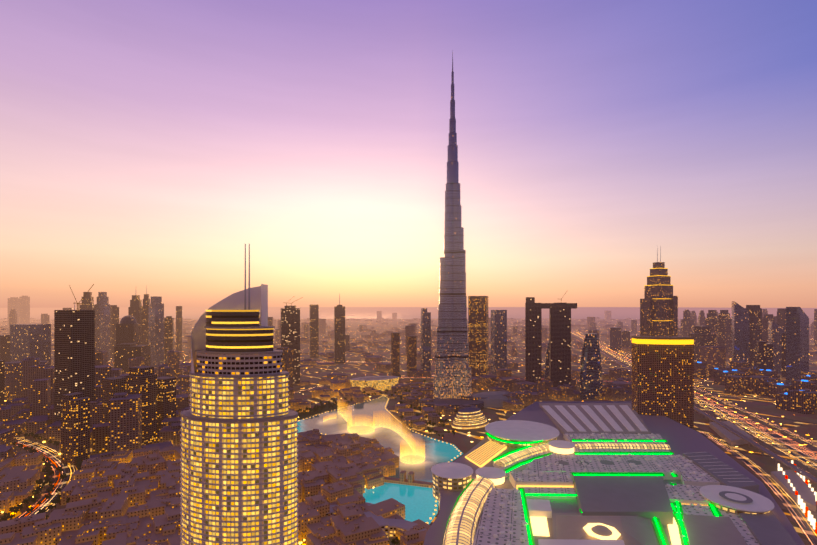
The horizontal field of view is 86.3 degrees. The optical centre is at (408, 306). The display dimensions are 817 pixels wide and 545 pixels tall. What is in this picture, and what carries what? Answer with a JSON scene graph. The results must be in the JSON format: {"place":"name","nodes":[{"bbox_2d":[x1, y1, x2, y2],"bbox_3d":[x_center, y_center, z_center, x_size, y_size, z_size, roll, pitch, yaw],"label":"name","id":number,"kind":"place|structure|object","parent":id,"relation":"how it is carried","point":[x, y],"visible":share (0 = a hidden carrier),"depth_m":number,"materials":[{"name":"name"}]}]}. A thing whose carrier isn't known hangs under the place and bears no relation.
{"place":"outdoors","nodes":[
{"label":"outdoors","id":0,"kind":"place"},
{"bbox_2d":[1,338,579,544],"bbox_3d":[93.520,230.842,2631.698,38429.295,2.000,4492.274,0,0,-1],"label":"street lamps","id":1,"kind":"object","parent":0,"point":[174,460],"visible":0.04,"depth_m":645.54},
{"bbox_2d":[297,401,349,419],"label":"promenade","id":2,"kind":"structure","parent":0,"point":[306,414],"depth_m":971.39,"materials":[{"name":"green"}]},
{"bbox_2d":[16,339,631,517],"bbox_3d":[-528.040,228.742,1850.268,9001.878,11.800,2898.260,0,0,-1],"label":"roads","id":3,"kind":"structure","parent":0,"point":[53,456],"depth_m":630.22,"materials":[{"name":"grey asphalt"}]},
{"bbox_2d":[297,395,462,523],"bbox_3d":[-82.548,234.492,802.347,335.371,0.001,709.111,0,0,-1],"label":"lake","id":4,"kind":"structure","parent":0,"point":[418,502],"depth_m":723.47,"materials":[{"name":"liquid"}]},
{"bbox_2d":[323,407,424,463],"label":"fountain","id":5,"kind":"object","parent":4,"relation":"on","point":[406,455],"visible":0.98,"depth_m":798.61,"materials":[{"name":"yellow liquid"}]},
{"bbox_2d":[0,292,816,421],"bbox_3d":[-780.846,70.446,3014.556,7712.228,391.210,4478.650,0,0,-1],"label":"high-rise buildings","id":6,"kind":"structure","parent":0,"point":[128,336],"depth_m":1376.73,"materials":[{"name":"grey concrete"}]},
{"bbox_2d":[69,284,565,310],"bbox_3d":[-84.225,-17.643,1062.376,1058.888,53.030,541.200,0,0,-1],"label":"construction cranes","id":7,"kind":"object","parent":6,"relation":"on","point":[93,284],"visible":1,"depth_m":786.37,"materials":[{"name":"gold metal"}]},
{"bbox_2d":[0,307,816,544],"bbox_3d":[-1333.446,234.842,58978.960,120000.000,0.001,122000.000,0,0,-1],"label":"ground","id":8,"kind":"structure","parent":0,"point":[464,442],"depth_m":1618.35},
{"bbox_2d":[0,377,430,544],"bbox_3d":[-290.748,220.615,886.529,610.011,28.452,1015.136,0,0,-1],"label":"low-rise buildings","id":9,"kind":"structure","parent":8,"relation":"on","point":[137,501],"depth_m":497.34,"materials":[{"name":"brown concrete"}]},
{"bbox_2d":[0,375,455,543],"bbox_3d":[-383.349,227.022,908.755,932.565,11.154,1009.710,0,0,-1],"label":"street lights","id":10,"kind":"object","parent":8,"relation":"on","point":[50,471],"visible":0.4,"depth_m":606.25},
{"bbox_2d":[12,379,453,544],"bbox_3d":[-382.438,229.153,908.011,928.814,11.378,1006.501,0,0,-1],"label":"tree trunks","id":11,"kind":"object","parent":8,"relation":"on","point":[62,477],"visible":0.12,"depth_m":660.42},
{"bbox_2d":[181,375,296,544],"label":"lit windows","id":12,"kind":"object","parent":8,"relation":"on","point":[234,395],"visible":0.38,"depth_m":253.22,"materials":[{"name":"yellow glass"}]},
{"bbox_2d":[191,284,267,372],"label":"curved roof fin","id":13,"kind":"object","parent":12,"relation":"attached to","point":[258,298],"visible":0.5,"depth_m":277.36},
{"bbox_2d":[180,375,297,544],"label":"floor slabs","id":14,"kind":"structure","parent":12,"relation":"attached to","point":[181,532],"depth_m":253.03,"materials":[{"name":"beige concrete"}]},
{"bbox_2d":[180,326,297,422],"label":"tower ledges","id":15,"kind":"object","parent":12,"relation":"attached to","point":[186,414],"visible":0.56,"depth_m":255.34,"materials":[{"name":"grey concrete"}]},
{"bbox_2d":[196,353,281,374],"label":"floors","id":16,"kind":"structure","parent":12,"relation":"on","point":[239,364],"depth_m":255.77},
{"bbox_2d":[206,310,272,351],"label":"tower crown","id":17,"kind":"object","parent":12,"relation":"attached to","point":[239,340],"visible":0.85,"depth_m":258.68},
{"bbox_2d":[244,244,249,309],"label":"antenna masts","id":18,"kind":"object","parent":12,"relation":"attached to","point":[248,282],"visible":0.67,"depth_m":265.01},
{"bbox_2d":[5,296,487,465],"bbox_3d":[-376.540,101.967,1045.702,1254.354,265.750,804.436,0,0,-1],"label":"high-rise buildings","id":19,"kind":"structure","parent":8,"relation":"on","point":[158,396],"depth_m":785.94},
{"bbox_2d":[307,433,432,487],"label":"souk al bahar","id":20,"kind":"object","parent":8,"relation":"on","point":[345,451],"visible":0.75,"depth_m":643.25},
{"bbox_2d":[350,376,399,390],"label":"illuminated building","id":21,"kind":"structure","parent":8,"relation":"on","point":[384,384],"depth_m":1204.76,"materials":[{"name":"yellow glass"}]},
{"bbox_2d":[360,377,389,378],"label":"building roof","id":22,"kind":"structure","parent":21,"relation":"on","point":[374,377],"depth_m":1230.91,"materials":[{"name":"grey concrete"}]},
{"bbox_2d":[326,502,426,538],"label":"plaza","id":23,"kind":"structure","parent":8,"relation":"on","point":[389,527],"depth_m":446.94,"materials":[{"name":"stone"}]},
{"bbox_2d":[299,395,461,523],"bbox_3d":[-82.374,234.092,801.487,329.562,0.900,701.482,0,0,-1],"label":"waterfront lights","id":24,"kind":"object","parent":8,"relation":"on","point":[408,428],"visible":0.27,"depth_m":801.06},
{"bbox_2d":[0,311,816,458],"bbox_3d":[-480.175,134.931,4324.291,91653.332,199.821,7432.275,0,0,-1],"label":"city buildings","id":25,"kind":"structure","parent":8,"relation":"on","point":[30,409],"depth_m":1030.07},
{"bbox_2d":[419,393,484,411],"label":"tower podium","id":26,"kind":"object","parent":8,"relation":"on","point":[454,403],"visible":0.42,"depth_m":990.92,"materials":[{"name":"grey concrete"}]},
{"bbox_2d":[433,52,471,398],"bbox_3d":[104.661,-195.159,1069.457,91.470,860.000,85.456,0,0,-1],"label":"skyscraper","id":27,"kind":"structure","parent":8,"relation":"on","point":[448,303],"depth_m":1042.37,"materials":[{"name":"grey glass"}]},
{"bbox_2d":[433,183,471,386],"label":"skyscraper floor bands","id":28,"kind":"object","parent":27,"relation":"on","point":[447,251],"visible":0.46,"depth_m":1040.47,"materials":[{"name":"grey metal"}]},
{"bbox_2d":[451,408,488,429],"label":"building","id":29,"kind":"structure","parent":8,"relation":"on","point":[469,418],"depth_m":849.40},
{"bbox_2d":[472,391,510,407],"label":"building","id":30,"kind":"structure","parent":8,"relation":"on","point":[494,399],"depth_m":1015.00,"materials":[{"name":"grey concrete"}]},
{"bbox_2d":[400,334,816,485],"bbox_3d":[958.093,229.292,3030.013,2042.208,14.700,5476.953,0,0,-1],"label":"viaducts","id":31,"kind":"object","parent":8,"relation":"on","point":[800,471],"visible":0.46,"depth_m":749.68,"materials":[{"name":"beige concrete"}]},
{"bbox_2d":[423,401,804,544],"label":"shopping mall","id":32,"kind":"structure","parent":8,"relation":"on","point":[681,439],"depth_m":556.02},
{"bbox_2d":[443,442,669,544],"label":"mall vaults","id":33,"kind":"object","parent":32,"relation":"on","point":[462,522],"visible":0.98,"depth_m":453.53,"materials":[{"name":"beige glass"}]},
{"bbox_2d":[477,445,680,544],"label":"skylights","id":34,"kind":"object","parent":32,"relation":"on","point":[539,525],"visible":0.29,"depth_m":407.77,"materials":[{"name":"white glass"}]},
{"bbox_2d":[446,432,721,544],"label":"green spill","id":35,"kind":"object","parent":32,"relation":"on","point":[633,474],"visible":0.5,"depth_m":513.00,"materials":[{"name":"green"}]},
{"bbox_2d":[465,440,707,505],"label":"lit roof panels","id":36,"kind":"object","parent":32,"relation":"on","point":[490,458],"visible":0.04,"depth_m":598.85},
{"bbox_2d":[431,405,773,544],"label":"roofs","id":37,"kind":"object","parent":32,"relation":"on","point":[519,430],"visible":0.94,"depth_m":536.55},
{"bbox_2d":[488,434,718,544],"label":"green light strips","id":38,"kind":"object","parent":32,"relation":"on","point":[681,523],"visible":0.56,"depth_m":474.88,"materials":[{"name":"green plastic"}]},
{"bbox_2d":[465,403,747,544],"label":"brown mall roofs","id":39,"kind":"structure","parent":32,"relation":"on","point":[699,530],"depth_m":398.85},
{"bbox_2d":[479,433,751,544],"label":"mall roof plant","id":40,"kind":"object","parent":32,"relation":"on","point":[689,492],"visible":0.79,"depth_m":513.14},
{"bbox_2d":[439,434,797,544],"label":"mall roofs","id":41,"kind":"structure","parent":32,"relation":"on","point":[517,528],"depth_m":477.43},
{"bbox_2d":[640,262,677,336],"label":"skyscraper upper tower","id":42,"kind":"structure","parent":8,"relation":"on","point":[660,312],"depth_m":1324.27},
{"bbox_2d":[644,268,670,320],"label":"tower light strips","id":43,"kind":"object","parent":42,"relation":"on","point":[650,285],"visible":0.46,"depth_m":1327.33,"materials":[{"name":"gold metal"}]},
{"bbox_2d":[632,343,693,427],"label":"tower block","id":44,"kind":"structure","parent":8,"relation":"on","point":[662,379],"depth_m":837.89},
{"bbox_2d":[631,336,693,339],"bbox_3d":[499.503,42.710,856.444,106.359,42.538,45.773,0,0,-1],"label":"roof parapet","id":45,"kind":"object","parent":44,"relation":"on","point":[665,338],"visible":1,"depth_m":837.78,"materials":[{"name":"concrete"}]},
{"bbox_2d":[632,338,693,344],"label":"illuminated band","id":46,"kind":"object","parent":44,"relation":"on","point":[655,341],"visible":0.73,"depth_m":837.73,"materials":[{"name":"yellow"}]},
{"bbox_2d":[577,332,811,459],"bbox_3d":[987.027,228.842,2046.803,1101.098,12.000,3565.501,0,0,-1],"label":"car lights","id":47,"kind":"object","parent":8,"relation":"on","point":[726,408],"visible":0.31,"depth_m":906.02,"materials":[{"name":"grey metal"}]},
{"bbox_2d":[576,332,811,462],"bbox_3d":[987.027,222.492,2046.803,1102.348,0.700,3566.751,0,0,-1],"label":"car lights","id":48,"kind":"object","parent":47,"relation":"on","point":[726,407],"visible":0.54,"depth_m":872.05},
{"bbox_2d":[694,361,816,413],"bbox_3d":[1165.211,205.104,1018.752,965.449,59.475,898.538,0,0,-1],"label":"low-rise buildings","id":49,"kind":"structure","parent":8,"relation":"on","point":[744,378],"depth_m":1148.53,"materials":[{"name":"brown concrete"}]},
{"bbox_2d":[697,362,809,393],"bbox_3d":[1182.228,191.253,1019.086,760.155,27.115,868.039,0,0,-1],"label":"lights","id":50,"kind":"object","parent":49,"relation":"on","point":[766,370],"depth_m":1125.25},
{"bbox_2d":[709,421,815,511],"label":"parking lot","id":51,"kind":"structure","parent":8,"relation":"on","point":[805,492],"depth_m":579.79,"materials":[{"name":"grey asphalt"}]},
{"bbox_2d":[0,0,816,307],"label":"sky","id":52,"kind":"structure","parent":0,"point":[143,143],"materials":[{"name":"purple"}]},
{"bbox_2d":[294,328,816,477],"bbox_3d":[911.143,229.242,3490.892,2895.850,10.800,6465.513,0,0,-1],"label":"roads","id":53,"kind":"structure","parent":0,"point":[769,422],"depth_m":962.45,"materials":[{"name":"grey asphalt"}]},
{"bbox_2d":[571,330,816,471],"bbox_3d":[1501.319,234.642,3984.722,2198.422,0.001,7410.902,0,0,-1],"label":"highway","id":54,"kind":"structure","parent":0,"point":[798,451],"depth_m":823.00,"materials":[{"name":"grey asphalt"}]},
{"bbox_2d":[700,432,816,544],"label":"road","id":55,"kind":"structure","parent":0,"point":[795,511],"depth_m":545.96,"materials":[{"name":"grey asphalt"}]},
{"bbox_2d":[778,460,816,532],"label":"lights","id":56,"kind":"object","parent":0,"point":[810,516],"depth_m":506.30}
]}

